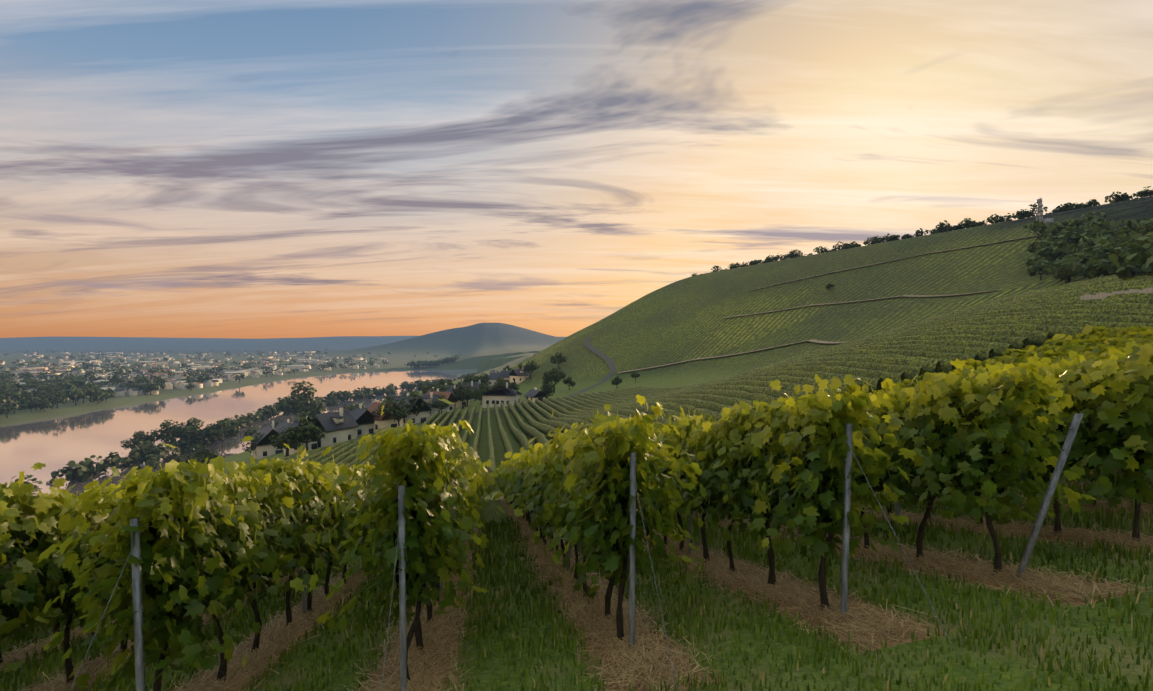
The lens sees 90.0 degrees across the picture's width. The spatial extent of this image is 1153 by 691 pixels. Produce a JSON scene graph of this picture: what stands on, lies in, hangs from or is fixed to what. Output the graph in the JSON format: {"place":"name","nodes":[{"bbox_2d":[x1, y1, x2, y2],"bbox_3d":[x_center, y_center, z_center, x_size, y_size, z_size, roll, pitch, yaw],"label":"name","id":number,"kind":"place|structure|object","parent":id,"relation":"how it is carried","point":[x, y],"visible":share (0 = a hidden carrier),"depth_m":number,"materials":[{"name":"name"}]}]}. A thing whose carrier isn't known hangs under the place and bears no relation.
{"place":"outdoors","nodes":[
{"label":"outdoors","id":0,"kind":"place"},
{"bbox_2d":[0,369,477,495],"bbox_3d":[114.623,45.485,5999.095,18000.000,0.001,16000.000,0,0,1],"label":"river","id":1,"kind":"structure","parent":0,"point":[56,443],"depth_m":561.02,"materials":[{"name":"pink liquid"}]},
{"bbox_2d":[524,337,616,409],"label":"hill road","id":2,"kind":"structure","parent":0,"point":[611,365],"depth_m":260.17,"materials":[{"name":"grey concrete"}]},
{"bbox_2d":[1,435,1149,690],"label":"trellis wires","id":3,"kind":"object","parent":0,"point":[627,573],"depth_m":4.99,"materials":[{"name":"grey metal"}]},
{"bbox_2d":[0,196,1152,690],"bbox_3d":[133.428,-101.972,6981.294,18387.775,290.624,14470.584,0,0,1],"label":"terrain","id":4,"kind":"structure","parent":0,"point":[682,320],"depth_m":159.08,"materials":[{"name":"green plant"}]},
{"bbox_2d":[0,351,387,397],"bbox_3d":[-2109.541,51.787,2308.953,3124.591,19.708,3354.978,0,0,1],"label":"town buildings","id":5,"kind":"structure","parent":4,"relation":"on","point":[178,383],"depth_m":1438.79,"materials":[{"name":"grey"}]},
{"bbox_2d":[0,349,477,491],"bbox_3d":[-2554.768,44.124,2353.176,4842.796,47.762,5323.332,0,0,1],"label":"riverside trees","id":6,"kind":"object","parent":4,"relation":"on","point":[48,394],"materials":[{"name":"green plant"}]},
{"bbox_2d":[91,367,546,476],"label":"village houses","id":7,"kind":"structure","parent":4,"relation":"on","point":[340,425],"depth_m":158.24,"materials":[{"name":"grey"}]},
{"bbox_2d":[46,283,834,483],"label":"village trees","id":8,"kind":"object","parent":4,"relation":"on","point":[304,403],"materials":[{"name":"green plant"}]},
{"bbox_2d":[437,409,517,425],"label":"village path","id":9,"kind":"structure","parent":4,"relation":"on","point":[468,416],"depth_m":168.44,"materials":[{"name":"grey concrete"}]},
{"bbox_2d":[0,383,1144,690],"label":"vine","id":10,"kind":"object","parent":4,"relation":"on","point":[150,589],"depth_m":7.01,"materials":[{"name":"brown wood"}]},
{"bbox_2d":[0,339,1152,690],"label":"vine leaves","id":11,"kind":"object","parent":10,"relation":"attached to","point":[244,503],"visible":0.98,"depth_m":6.20,"materials":[{"name":"green plant"}]},
{"bbox_2d":[0,470,1152,690],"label":"grass","id":12,"kind":"structure","parent":4,"relation":"on","point":[494,558],"depth_m":6.71,"materials":[{"name":"green plant"}]},
{"bbox_2d":[0,469,1152,690],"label":"soil strip","id":13,"kind":"object","parent":4,"relation":"on","point":[300,619],"visible":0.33,"depth_m":7.06,"materials":[{"name":"brown soil"}]},
{"bbox_2d":[130,413,1082,690],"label":"trellis posts","id":14,"kind":"object","parent":4,"relation":"on","point":[402,595],"visible":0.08,"depth_m":5.76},
{"bbox_2d":[133,325,1152,561],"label":"vine leaves","id":15,"kind":"object","parent":4,"relation":"on","point":[515,474],"visible":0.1,"depth_m":20.23,"materials":[{"name":"green plant"}]},
{"bbox_2d":[225,273,1152,486],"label":"vine rows","id":16,"kind":"object","parent":4,"relation":"on","point":[988,330],"visible":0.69,"depth_m":74.97,"materials":[{"name":"green plant"}]},
{"bbox_2d":[618,339,843,372],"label":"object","id":17,"kind":"structure","parent":4,"relation":"on","point":[816,341],"depth_m":199.81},
{"bbox_2d":[533,186,1152,354],"bbox_3d":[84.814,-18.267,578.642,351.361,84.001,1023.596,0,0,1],"label":"hill trees","id":18,"kind":"object","parent":4,"relation":"on","point":[1121,250],"depth_m":146.18,"materials":[{"name":"green plant"}]},
{"bbox_2d":[754,235,1037,289],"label":"terrace wall","id":19,"kind":"structure","parent":4,"relation":"on","point":[896,259],"depth_m":223.97,"materials":[{"name":"grey stone"}]},
{"bbox_2d":[1036,198,1052,224],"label":"ruined stone tower","id":20,"kind":"structure","parent":4,"relation":"on","point":[1040,212],"depth_m":195.82,"materials":[{"name":"grey stone"}]},
{"bbox_2d":[1080,287,1152,299],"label":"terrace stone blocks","id":21,"kind":"structure","parent":4,"relation":"on","point":[1105,295],"depth_m":69.06,"materials":[{"name":"beige stone"}]},
{"bbox_2d":[0,0,1152,338],"label":"sky","id":22,"kind":"structure","parent":0,"point":[245,169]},
{"bbox_2d":[724,289,999,317],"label":"terrace walls","id":23,"kind":"structure","parent":0,"point":[863,300],"depth_m":191.03,"materials":[{"name":"stone"}]}
]}

